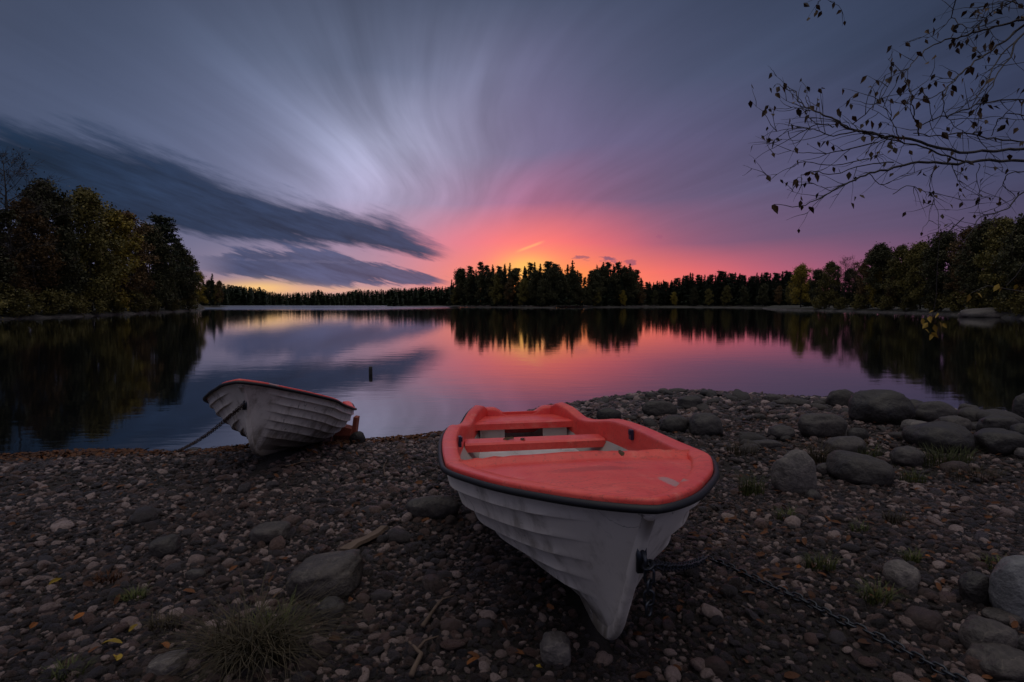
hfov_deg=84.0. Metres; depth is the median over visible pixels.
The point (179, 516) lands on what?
cobble
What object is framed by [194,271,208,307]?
broadleaf tree
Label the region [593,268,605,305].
spruce tree
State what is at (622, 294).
broadleaf tree
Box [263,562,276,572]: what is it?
cobble
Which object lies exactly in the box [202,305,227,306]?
terrain left point
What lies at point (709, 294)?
broadleaf tree
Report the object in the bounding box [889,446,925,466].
boulder
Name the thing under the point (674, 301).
broadleaf tree
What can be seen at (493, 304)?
spruce tree
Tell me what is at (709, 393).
cobble
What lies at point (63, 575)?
cobble
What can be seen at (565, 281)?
broadleaf tree
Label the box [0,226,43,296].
broadleaf tree
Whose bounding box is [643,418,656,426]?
cobble
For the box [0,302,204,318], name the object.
terrain left bank
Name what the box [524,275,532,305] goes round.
spruce tree
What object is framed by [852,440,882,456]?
grass tuft
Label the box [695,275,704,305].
spruce tree
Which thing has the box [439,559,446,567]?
cobble
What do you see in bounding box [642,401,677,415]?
boulder
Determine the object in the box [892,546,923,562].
grass tuft
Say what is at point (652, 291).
spruce tree
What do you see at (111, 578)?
grass tuft
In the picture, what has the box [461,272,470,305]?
spruce tree
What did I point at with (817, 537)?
cobble
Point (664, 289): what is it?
pine tree
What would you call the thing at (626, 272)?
broadleaf tree
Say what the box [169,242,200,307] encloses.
broadleaf tree
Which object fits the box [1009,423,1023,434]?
boulder
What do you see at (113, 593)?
cobble
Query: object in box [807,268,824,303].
broadleaf tree
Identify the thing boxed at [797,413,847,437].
boulder
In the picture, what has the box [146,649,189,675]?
boulder
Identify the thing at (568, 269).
spruce tree
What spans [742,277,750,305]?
spruce tree
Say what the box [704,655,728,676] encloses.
cobble
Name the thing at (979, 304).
bush
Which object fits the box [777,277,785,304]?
spruce tree
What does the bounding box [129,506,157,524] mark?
cobble
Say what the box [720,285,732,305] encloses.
broadleaf tree
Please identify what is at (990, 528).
cobble
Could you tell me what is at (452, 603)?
cobble
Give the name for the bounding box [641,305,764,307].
terrain
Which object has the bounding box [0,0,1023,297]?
sky
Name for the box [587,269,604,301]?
broadleaf tree
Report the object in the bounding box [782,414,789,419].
cobble
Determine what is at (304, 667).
cobble
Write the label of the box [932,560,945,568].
cobble
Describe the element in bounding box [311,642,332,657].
cobble
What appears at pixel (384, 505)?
cobble
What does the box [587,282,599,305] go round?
broadleaf tree
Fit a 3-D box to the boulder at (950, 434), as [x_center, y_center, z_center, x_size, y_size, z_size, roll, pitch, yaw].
[4.734,1.067,6.319,0.633,0.324,0.664,0,4,0]
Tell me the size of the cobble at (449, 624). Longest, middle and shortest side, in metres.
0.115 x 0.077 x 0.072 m
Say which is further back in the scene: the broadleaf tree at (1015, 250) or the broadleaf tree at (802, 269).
the broadleaf tree at (802, 269)
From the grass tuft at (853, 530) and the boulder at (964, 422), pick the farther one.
the boulder at (964, 422)
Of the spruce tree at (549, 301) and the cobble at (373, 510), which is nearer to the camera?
the cobble at (373, 510)
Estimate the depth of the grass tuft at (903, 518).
4.06 m
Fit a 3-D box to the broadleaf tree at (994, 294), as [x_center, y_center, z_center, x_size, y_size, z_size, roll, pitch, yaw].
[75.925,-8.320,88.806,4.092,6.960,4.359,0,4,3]
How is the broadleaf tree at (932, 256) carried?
on the terrain right bank at (945, 311)
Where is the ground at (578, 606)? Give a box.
[0,404,1023,681]
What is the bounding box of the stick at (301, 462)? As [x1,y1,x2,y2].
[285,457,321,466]
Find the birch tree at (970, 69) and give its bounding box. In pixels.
[744,0,1023,340]
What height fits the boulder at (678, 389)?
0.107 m
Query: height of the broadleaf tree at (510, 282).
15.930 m
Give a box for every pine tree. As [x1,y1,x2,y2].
[146,212,199,308]
[464,266,474,283]
[474,261,485,277]
[482,265,490,275]
[514,268,521,302]
[526,262,533,277]
[541,261,552,273]
[578,273,582,286]
[582,277,586,286]
[586,274,590,285]
[605,262,611,273]
[615,261,621,277]
[634,269,640,280]
[644,282,649,295]
[659,281,671,295]
[671,278,682,304]
[680,275,690,302]
[693,274,702,291]
[704,274,718,299]
[710,271,727,304]
[723,272,738,304]
[759,271,772,304]
[772,272,781,288]
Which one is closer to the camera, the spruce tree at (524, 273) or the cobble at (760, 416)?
the cobble at (760, 416)
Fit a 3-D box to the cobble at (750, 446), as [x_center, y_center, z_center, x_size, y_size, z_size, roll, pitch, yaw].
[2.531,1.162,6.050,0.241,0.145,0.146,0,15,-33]
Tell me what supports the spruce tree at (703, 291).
on the terrain at (731, 306)
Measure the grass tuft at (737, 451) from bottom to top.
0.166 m
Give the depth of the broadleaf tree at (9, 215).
78.03 m
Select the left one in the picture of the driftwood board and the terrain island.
the driftwood board
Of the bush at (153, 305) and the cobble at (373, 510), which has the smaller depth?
the cobble at (373, 510)
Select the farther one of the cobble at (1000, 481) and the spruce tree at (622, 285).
the spruce tree at (622, 285)
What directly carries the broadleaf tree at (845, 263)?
on the terrain right bank at (945, 311)
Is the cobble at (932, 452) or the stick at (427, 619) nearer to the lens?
the stick at (427, 619)
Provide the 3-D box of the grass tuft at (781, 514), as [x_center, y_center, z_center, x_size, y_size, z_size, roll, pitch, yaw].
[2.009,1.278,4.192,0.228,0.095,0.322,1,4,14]
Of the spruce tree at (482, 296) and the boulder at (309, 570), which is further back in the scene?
the spruce tree at (482, 296)
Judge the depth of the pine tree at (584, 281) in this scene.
318.44 m
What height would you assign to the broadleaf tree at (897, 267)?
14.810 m
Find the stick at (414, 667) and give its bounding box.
[408,635,438,677]
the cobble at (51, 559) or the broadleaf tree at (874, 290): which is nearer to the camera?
the cobble at (51, 559)
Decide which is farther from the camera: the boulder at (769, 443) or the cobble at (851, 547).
the boulder at (769, 443)
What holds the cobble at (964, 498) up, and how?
on the ground at (578, 606)
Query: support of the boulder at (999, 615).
on the ground at (578, 606)
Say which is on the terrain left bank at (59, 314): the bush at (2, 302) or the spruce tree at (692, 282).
the bush at (2, 302)
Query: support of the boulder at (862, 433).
on the ground at (578, 606)
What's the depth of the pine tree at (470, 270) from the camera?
353.27 m
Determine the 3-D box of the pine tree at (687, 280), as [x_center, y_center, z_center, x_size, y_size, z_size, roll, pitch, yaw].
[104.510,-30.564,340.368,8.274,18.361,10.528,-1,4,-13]
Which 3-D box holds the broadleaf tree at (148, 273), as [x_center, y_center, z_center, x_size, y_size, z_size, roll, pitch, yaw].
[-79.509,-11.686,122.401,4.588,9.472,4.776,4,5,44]
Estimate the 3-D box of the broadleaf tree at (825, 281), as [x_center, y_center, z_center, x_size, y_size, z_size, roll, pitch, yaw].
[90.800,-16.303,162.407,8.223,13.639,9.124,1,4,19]
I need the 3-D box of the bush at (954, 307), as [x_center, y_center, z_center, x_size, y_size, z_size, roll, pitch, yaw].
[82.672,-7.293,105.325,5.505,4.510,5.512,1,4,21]
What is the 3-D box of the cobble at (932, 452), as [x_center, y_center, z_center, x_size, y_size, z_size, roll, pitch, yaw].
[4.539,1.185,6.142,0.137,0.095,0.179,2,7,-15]
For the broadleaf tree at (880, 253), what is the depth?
136.29 m
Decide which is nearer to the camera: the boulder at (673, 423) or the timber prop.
the boulder at (673, 423)
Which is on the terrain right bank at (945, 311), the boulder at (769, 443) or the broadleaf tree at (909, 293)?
the broadleaf tree at (909, 293)
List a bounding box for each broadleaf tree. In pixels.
[0,146,80,285]
[0,188,26,295]
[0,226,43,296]
[2,194,65,311]
[11,173,96,307]
[56,185,135,310]
[56,236,102,300]
[89,205,145,310]
[114,208,162,303]
[131,220,181,307]
[136,267,153,303]
[156,274,177,307]
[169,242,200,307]
[177,254,203,307]
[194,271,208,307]
[202,279,211,305]
[209,286,222,303]
[213,280,223,305]
[449,288,457,304]
[453,267,465,301]
[462,273,472,300]
[474,272,487,301]
[483,271,494,302]
[487,274,502,305]
[496,271,507,302]
[503,269,520,305]
[503,278,514,305]
[516,278,529,305]
[525,268,541,299]
[535,271,546,301]
[543,265,564,305]
[558,273,570,305]
[567,270,581,302]
[580,287,588,304]
[586,286,592,305]
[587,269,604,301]
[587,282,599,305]
[593,288,601,305]
[596,266,614,305]
[619,290,627,305]
[621,267,636,299]
[629,270,641,305]
[636,285,645,303]
[651,290,658,303]
[670,291,677,304]
[704,289,713,305]
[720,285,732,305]
[739,285,748,305]
[756,283,769,305]
[774,285,782,303]
[785,284,796,304]
[786,262,813,306]
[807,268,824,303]
[813,260,843,307]
[827,254,861,307]
[840,268,860,300]
[847,262,862,297]
[854,247,875,307]
[855,264,868,302]
[862,241,894,304]
[864,266,886,308]
[879,243,915,307]
[894,253,923,306]
[895,240,944,308]
[905,283,915,305]
[916,228,958,309]
[916,257,945,299]
[943,225,980,308]
[945,250,970,289]
[949,216,994,302]
[971,215,1022,306]
[978,233,1016,296]
[983,268,1011,302]
[990,212,1023,309]
[1010,273,1023,304]
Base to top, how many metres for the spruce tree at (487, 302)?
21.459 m
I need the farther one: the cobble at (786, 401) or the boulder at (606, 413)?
the cobble at (786, 401)
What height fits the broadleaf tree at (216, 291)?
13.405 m
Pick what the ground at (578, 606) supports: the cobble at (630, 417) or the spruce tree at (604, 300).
the cobble at (630, 417)
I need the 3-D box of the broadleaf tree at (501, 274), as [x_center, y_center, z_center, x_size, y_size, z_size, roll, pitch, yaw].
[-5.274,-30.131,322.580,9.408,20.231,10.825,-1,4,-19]
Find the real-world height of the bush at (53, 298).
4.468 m
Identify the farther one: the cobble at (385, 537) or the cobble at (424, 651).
the cobble at (385, 537)
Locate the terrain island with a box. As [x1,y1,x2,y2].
[449,305,640,307]
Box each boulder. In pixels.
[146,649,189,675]
[148,534,181,557]
[185,569,205,579]
[249,521,290,544]
[285,549,363,601]
[316,596,345,618]
[349,431,365,443]
[405,495,459,518]
[540,631,570,667]
[596,407,621,418]
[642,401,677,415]
[645,392,655,396]
[658,388,667,393]
[659,414,688,432]
[669,388,685,391]
[677,395,703,408]
[688,413,722,435]
[699,390,716,396]
[753,439,781,448]
[763,394,782,401]
[767,425,794,439]
[771,449,816,492]
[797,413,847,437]
[805,489,820,500]
[816,463,830,474]
[823,436,865,453]
[825,389,853,407]
[826,450,894,486]
[847,427,868,439]
[848,389,914,424]
[882,559,920,590]
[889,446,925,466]
[900,419,924,429]
[901,421,974,453]
[910,399,922,419]
[913,401,957,421]
[933,415,971,430]
[957,407,983,421]
[958,571,989,604]
[958,614,1017,649]
[965,642,1023,681]
[973,428,1023,455]
[975,415,1019,431]
[981,607,1022,624]
[988,555,1023,622]
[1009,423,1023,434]
[1012,393,1023,417]
[1014,447,1023,458]
[1017,635,1023,650]
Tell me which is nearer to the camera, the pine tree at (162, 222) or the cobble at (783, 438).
the cobble at (783, 438)
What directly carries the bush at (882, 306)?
on the terrain right bank at (945, 311)
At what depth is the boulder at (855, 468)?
5.03 m
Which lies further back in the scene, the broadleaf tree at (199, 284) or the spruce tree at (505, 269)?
the spruce tree at (505, 269)
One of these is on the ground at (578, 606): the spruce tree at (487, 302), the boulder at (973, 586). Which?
the boulder at (973, 586)
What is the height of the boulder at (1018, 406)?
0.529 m
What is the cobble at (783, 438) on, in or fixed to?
on the ground at (578, 606)
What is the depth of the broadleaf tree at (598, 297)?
320.00 m
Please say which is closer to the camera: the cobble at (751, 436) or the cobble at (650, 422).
the cobble at (751, 436)
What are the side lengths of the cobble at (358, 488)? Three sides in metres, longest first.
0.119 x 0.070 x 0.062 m
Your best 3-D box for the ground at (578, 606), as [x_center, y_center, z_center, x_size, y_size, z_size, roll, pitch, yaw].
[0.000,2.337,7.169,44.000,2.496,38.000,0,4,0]
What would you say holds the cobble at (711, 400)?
on the ground at (578, 606)
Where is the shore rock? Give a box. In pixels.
[957,307,1023,317]
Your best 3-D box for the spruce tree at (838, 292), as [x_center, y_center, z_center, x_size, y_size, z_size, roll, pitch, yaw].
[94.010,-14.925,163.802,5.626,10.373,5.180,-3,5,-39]
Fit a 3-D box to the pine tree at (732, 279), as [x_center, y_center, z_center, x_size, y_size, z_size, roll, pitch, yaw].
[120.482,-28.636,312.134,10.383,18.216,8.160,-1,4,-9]
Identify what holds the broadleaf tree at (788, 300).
on the terrain at (731, 306)
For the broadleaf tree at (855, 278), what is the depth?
149.46 m
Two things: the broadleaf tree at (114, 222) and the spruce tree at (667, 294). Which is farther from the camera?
the spruce tree at (667, 294)
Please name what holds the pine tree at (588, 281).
on the terrain island
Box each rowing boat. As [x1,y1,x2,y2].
[203,379,356,455]
[438,402,719,639]
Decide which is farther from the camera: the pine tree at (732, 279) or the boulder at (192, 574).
the pine tree at (732, 279)
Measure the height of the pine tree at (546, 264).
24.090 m
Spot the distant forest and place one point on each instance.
(236, 295)
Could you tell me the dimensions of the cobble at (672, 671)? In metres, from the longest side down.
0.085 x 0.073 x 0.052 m
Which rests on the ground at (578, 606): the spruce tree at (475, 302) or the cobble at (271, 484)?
the cobble at (271, 484)
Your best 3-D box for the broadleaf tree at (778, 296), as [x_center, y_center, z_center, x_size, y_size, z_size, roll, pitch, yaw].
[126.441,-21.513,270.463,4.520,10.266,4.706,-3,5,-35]
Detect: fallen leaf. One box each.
[29,622,37,627]
[48,578,61,584]
[73,612,84,619]
[101,638,122,644]
[113,654,122,660]
[467,657,477,664]
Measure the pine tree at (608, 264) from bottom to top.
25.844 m
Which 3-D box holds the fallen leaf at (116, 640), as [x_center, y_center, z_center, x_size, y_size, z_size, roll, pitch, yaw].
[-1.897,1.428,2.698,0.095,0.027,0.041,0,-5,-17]
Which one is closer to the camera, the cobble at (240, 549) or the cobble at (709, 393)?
the cobble at (240, 549)
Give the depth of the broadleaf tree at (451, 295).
357.12 m
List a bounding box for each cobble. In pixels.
[0,576,13,586]
[21,560,36,567]
[24,542,33,547]
[24,645,43,652]
[37,555,54,562]
[57,573,66,578]
[82,574,95,580]
[91,565,101,570]
[107,587,123,600]
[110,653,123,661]
[120,616,138,627]
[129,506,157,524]
[154,490,167,495]
[167,562,181,569]
[171,495,181,500]
[175,514,184,519]
[182,528,195,537]
[187,554,204,562]
[205,619,217,627]
[206,556,220,563]
[213,575,231,584]
[222,558,235,565]
[234,546,247,553]
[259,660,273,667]
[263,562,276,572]
[266,481,278,487]
[272,550,283,556]
[281,515,300,525]
[297,658,318,671]
[300,486,308,491]
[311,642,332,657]
[319,525,329,531]
[343,508,351,515]
[353,485,362,490]
[356,593,369,603]
[369,506,382,514]
[371,589,392,601]
[376,534,388,542]
[376,535,383,542]
[378,501,392,509]
[387,527,410,543]
[413,517,421,523]
[417,648,427,660]
[419,528,430,534]
[423,562,433,567]
[436,570,453,581]
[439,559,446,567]
[440,618,462,631]
[446,599,456,607]
[465,514,477,521]
[476,619,493,628]
[595,398,608,402]
[624,415,636,420]
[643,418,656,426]
[663,390,674,394]
[664,665,681,680]
[684,567,699,578]
[696,403,709,410]
[700,603,722,618]
[700,667,714,678]
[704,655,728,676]
[706,390,716,396]
[706,398,718,402]
[719,583,737,597]
[721,513,735,521]
[725,395,737,400]
[726,539,735,546]
[732,389,749,399]
[739,432,766,440]
[740,439,761,447]
[740,443,757,453]
[742,400,750,405]
[754,414,765,419]
[772,400,783,403]
[778,398,790,404]
[780,435,791,441]
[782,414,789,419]
[784,515,800,526]
[788,398,809,405]
[804,632,818,645]
[809,403,829,409]
[812,400,825,404]
[813,536,826,540]
[828,630,846,645]
[839,408,848,413]
[840,543,859,552]
[855,625,878,639]
[887,432,902,439]
[900,538,911,544]
[904,606,943,633]
[917,587,936,595]
[923,448,940,454]
[929,657,943,666]
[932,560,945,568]
[937,639,952,650]
[939,461,969,473]
[958,403,979,409]
[959,496,970,502]
[969,463,979,468]
[976,409,1023,422]
[982,526,1000,532]
[995,479,1006,483]
[1000,508,1014,515]
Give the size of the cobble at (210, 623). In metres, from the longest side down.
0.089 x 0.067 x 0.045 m
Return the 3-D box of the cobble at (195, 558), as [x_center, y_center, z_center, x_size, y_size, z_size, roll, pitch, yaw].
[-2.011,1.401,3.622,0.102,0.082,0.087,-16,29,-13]
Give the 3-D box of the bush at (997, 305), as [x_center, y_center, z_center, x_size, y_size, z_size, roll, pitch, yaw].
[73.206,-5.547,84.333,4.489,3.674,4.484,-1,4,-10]
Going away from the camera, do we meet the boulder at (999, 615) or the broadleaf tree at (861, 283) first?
the boulder at (999, 615)
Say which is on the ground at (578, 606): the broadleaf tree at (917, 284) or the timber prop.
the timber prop
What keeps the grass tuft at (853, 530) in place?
on the ground at (578, 606)
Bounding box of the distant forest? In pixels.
[195,282,1019,305]
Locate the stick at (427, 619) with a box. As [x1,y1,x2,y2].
[421,595,454,627]
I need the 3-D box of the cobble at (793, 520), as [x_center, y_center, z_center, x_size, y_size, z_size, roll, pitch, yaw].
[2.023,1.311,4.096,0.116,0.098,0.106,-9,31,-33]
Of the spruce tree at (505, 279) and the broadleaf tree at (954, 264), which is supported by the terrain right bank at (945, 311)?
the broadleaf tree at (954, 264)
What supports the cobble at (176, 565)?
on the ground at (578, 606)
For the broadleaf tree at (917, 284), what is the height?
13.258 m
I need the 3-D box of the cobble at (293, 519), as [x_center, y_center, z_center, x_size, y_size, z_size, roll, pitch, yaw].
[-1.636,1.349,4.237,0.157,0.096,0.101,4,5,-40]
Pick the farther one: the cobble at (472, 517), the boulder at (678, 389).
the boulder at (678, 389)
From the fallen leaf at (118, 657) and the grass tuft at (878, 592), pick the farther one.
the grass tuft at (878, 592)
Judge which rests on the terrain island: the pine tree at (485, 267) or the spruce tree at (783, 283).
the pine tree at (485, 267)
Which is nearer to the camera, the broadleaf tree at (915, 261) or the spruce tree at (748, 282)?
the broadleaf tree at (915, 261)
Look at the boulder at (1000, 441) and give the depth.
6.04 m
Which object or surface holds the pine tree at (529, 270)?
on the terrain island
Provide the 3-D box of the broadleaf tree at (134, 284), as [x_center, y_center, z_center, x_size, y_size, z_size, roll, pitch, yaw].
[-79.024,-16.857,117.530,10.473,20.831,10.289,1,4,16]
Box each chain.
[162,403,244,456]
[642,555,968,681]
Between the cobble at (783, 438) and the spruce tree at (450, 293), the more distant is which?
the spruce tree at (450, 293)
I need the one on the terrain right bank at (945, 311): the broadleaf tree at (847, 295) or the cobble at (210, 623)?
the broadleaf tree at (847, 295)
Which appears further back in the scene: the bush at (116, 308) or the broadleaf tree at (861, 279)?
the broadleaf tree at (861, 279)
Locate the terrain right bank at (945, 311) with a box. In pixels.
[762,305,1023,318]
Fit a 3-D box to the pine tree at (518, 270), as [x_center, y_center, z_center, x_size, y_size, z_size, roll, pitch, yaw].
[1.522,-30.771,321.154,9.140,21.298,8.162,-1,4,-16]
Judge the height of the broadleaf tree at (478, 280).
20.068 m
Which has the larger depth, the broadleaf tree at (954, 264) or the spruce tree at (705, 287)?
the spruce tree at (705, 287)
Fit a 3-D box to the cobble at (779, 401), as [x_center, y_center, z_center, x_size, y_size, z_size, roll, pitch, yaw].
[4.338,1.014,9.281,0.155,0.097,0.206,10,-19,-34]
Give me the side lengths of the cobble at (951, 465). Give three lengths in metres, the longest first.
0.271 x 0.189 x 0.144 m
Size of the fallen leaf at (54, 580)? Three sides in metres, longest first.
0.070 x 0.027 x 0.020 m
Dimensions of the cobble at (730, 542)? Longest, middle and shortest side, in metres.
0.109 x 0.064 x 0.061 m
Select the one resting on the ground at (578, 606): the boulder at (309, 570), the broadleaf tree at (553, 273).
the boulder at (309, 570)
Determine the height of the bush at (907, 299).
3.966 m
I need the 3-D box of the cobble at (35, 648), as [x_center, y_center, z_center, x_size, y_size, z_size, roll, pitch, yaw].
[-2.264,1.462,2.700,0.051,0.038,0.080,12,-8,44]
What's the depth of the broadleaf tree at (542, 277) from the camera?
300.14 m
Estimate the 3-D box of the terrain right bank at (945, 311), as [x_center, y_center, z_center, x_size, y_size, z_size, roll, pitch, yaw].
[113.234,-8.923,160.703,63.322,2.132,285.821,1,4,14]
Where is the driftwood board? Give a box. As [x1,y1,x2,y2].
[340,525,388,550]
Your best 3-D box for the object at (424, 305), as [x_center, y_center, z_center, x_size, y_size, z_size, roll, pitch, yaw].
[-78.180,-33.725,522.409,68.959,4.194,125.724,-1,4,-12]
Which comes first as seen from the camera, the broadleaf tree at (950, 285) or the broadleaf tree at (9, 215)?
the broadleaf tree at (9, 215)
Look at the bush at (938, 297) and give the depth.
112.20 m
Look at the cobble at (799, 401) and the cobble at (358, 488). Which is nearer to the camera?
the cobble at (358, 488)
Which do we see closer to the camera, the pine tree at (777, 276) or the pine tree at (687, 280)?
the pine tree at (777, 276)
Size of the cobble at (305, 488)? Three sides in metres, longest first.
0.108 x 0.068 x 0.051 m
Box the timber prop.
[333,415,359,435]
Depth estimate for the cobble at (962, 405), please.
8.84 m
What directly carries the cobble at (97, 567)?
on the ground at (578, 606)
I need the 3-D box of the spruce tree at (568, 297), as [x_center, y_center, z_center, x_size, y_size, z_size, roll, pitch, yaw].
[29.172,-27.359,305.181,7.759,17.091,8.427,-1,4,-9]
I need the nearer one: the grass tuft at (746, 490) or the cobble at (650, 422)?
the grass tuft at (746, 490)
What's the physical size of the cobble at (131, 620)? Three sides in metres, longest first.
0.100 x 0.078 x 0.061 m
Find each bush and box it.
[0,282,44,317]
[0,296,11,317]
[10,295,43,315]
[31,288,74,314]
[57,292,91,315]
[69,285,111,314]
[103,296,126,313]
[122,289,151,311]
[141,294,163,311]
[181,295,200,310]
[809,294,830,308]
[828,297,850,308]
[849,292,872,309]
[874,294,898,309]
[897,294,919,310]
[924,292,947,311]
[937,290,966,311]
[954,289,990,308]
[985,291,1017,312]
[1001,290,1023,316]
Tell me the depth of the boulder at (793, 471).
4.78 m
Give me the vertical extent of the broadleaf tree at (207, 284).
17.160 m
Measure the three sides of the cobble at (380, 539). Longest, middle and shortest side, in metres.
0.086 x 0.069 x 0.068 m
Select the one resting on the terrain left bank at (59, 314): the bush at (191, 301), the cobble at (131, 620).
the bush at (191, 301)
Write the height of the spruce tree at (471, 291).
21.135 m
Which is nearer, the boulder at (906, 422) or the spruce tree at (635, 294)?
the boulder at (906, 422)
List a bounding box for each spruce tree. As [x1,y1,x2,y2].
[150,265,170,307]
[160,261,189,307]
[200,282,207,305]
[207,273,217,305]
[446,279,452,304]
[456,273,465,304]
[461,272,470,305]
[468,271,475,305]
[471,273,479,305]
[477,273,485,305]
[482,270,491,305]
[490,267,502,305]
[499,274,507,305]
[501,265,507,304]
[502,269,514,305]
[512,285,520,305]
[515,266,530,304]
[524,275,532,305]
[529,268,539,305]
[529,269,541,305]
[538,267,556,305]
[555,267,567,305]
[564,264,577,305]
[564,275,573,305]
[568,275,576,305]
[569,260,577,305]
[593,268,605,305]
[605,272,617,305]
[616,270,628,305]
[626,273,637,305]
[640,278,647,304]
[648,282,658,305]
[655,282,661,304]
[660,280,668,304]
[663,282,670,304]
[665,280,676,304]
[678,278,684,304]
[682,272,691,305]
[685,273,696,305]
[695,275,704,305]
[698,275,706,305]
[700,280,710,304]
[710,275,720,305]
[718,274,734,304]
[719,276,730,305]
[730,273,740,305]
[734,276,748,305]
[737,275,750,305]
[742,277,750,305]
[745,277,757,305]
[751,273,761,305]
[763,273,775,305]
[772,278,779,305]
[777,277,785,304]
[781,272,791,304]
[789,278,799,304]
[801,276,812,306]
[828,276,842,306]
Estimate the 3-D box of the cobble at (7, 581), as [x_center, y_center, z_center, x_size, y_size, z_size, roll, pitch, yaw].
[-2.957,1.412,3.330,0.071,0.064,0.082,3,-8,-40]
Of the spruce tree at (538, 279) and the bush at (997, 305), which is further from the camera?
the spruce tree at (538, 279)
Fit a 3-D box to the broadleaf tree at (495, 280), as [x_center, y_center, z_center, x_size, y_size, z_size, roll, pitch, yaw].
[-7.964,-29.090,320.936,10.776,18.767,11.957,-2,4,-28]
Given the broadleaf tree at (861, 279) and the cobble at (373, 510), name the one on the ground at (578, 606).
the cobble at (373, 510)
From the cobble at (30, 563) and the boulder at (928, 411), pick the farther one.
the boulder at (928, 411)
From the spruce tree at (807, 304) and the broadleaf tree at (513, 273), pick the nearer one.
the spruce tree at (807, 304)
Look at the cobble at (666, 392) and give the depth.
10.85 m
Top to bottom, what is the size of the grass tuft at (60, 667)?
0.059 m
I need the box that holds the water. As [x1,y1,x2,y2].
[0,305,1023,456]
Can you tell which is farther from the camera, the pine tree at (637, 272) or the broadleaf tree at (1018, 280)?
the pine tree at (637, 272)
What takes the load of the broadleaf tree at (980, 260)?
on the terrain right bank at (945, 311)
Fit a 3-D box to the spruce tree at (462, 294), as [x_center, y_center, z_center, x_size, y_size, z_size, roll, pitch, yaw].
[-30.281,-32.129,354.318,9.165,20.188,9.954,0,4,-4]
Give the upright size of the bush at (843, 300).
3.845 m
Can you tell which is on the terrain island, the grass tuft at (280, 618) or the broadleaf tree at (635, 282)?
the broadleaf tree at (635, 282)
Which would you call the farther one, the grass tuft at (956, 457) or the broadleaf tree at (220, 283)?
the broadleaf tree at (220, 283)
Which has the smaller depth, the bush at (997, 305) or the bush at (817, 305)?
the bush at (997, 305)
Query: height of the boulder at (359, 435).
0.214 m
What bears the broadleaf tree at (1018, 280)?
on the terrain right bank at (945, 311)
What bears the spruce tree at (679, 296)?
on the terrain at (731, 306)
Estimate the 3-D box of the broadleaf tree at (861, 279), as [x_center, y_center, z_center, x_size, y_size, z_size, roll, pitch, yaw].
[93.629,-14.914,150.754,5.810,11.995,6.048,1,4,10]
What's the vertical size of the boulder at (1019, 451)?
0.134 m
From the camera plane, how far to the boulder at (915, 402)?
8.00 m
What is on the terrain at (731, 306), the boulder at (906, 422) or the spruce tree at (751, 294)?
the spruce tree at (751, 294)
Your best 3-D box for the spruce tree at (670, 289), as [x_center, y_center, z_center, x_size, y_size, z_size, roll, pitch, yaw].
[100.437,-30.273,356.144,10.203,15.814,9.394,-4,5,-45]
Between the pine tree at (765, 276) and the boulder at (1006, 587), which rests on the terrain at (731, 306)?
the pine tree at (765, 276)
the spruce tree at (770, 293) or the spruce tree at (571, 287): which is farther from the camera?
the spruce tree at (571, 287)
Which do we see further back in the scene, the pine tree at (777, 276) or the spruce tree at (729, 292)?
the spruce tree at (729, 292)
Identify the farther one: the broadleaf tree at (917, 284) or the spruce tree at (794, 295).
the spruce tree at (794, 295)
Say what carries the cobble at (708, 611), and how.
on the ground at (578, 606)
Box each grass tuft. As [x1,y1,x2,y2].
[39,651,98,681]
[79,565,138,583]
[80,559,400,681]
[118,583,154,601]
[138,604,196,631]
[224,588,322,640]
[720,437,762,455]
[733,467,777,496]
[771,506,801,520]
[787,436,849,463]
[794,549,840,570]
[846,573,911,605]
[850,517,869,531]
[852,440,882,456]
[874,507,916,524]
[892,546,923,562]
[897,467,931,482]
[906,441,985,468]
[942,460,1010,483]
[976,552,1001,569]
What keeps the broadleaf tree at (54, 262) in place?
on the terrain left bank at (59, 314)
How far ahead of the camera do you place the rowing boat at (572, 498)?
2.62 m
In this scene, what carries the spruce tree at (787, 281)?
on the terrain at (731, 306)
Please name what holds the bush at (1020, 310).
on the terrain right bank at (945, 311)
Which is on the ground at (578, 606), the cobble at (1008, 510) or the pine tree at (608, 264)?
the cobble at (1008, 510)
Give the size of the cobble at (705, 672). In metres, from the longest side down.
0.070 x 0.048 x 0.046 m
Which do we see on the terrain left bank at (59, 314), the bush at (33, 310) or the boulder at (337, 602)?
the bush at (33, 310)
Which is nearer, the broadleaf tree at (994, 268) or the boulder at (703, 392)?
the boulder at (703, 392)
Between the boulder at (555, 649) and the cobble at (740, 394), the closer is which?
the boulder at (555, 649)
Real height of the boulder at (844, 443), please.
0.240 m
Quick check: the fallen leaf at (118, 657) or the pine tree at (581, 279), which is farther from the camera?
the pine tree at (581, 279)
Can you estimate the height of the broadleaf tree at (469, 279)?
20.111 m
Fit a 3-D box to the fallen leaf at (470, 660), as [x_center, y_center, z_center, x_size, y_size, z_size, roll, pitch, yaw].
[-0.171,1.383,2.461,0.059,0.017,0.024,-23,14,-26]
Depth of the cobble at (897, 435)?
6.68 m
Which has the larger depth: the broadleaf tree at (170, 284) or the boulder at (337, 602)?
the broadleaf tree at (170, 284)
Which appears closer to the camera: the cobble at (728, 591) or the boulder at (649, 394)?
the cobble at (728, 591)

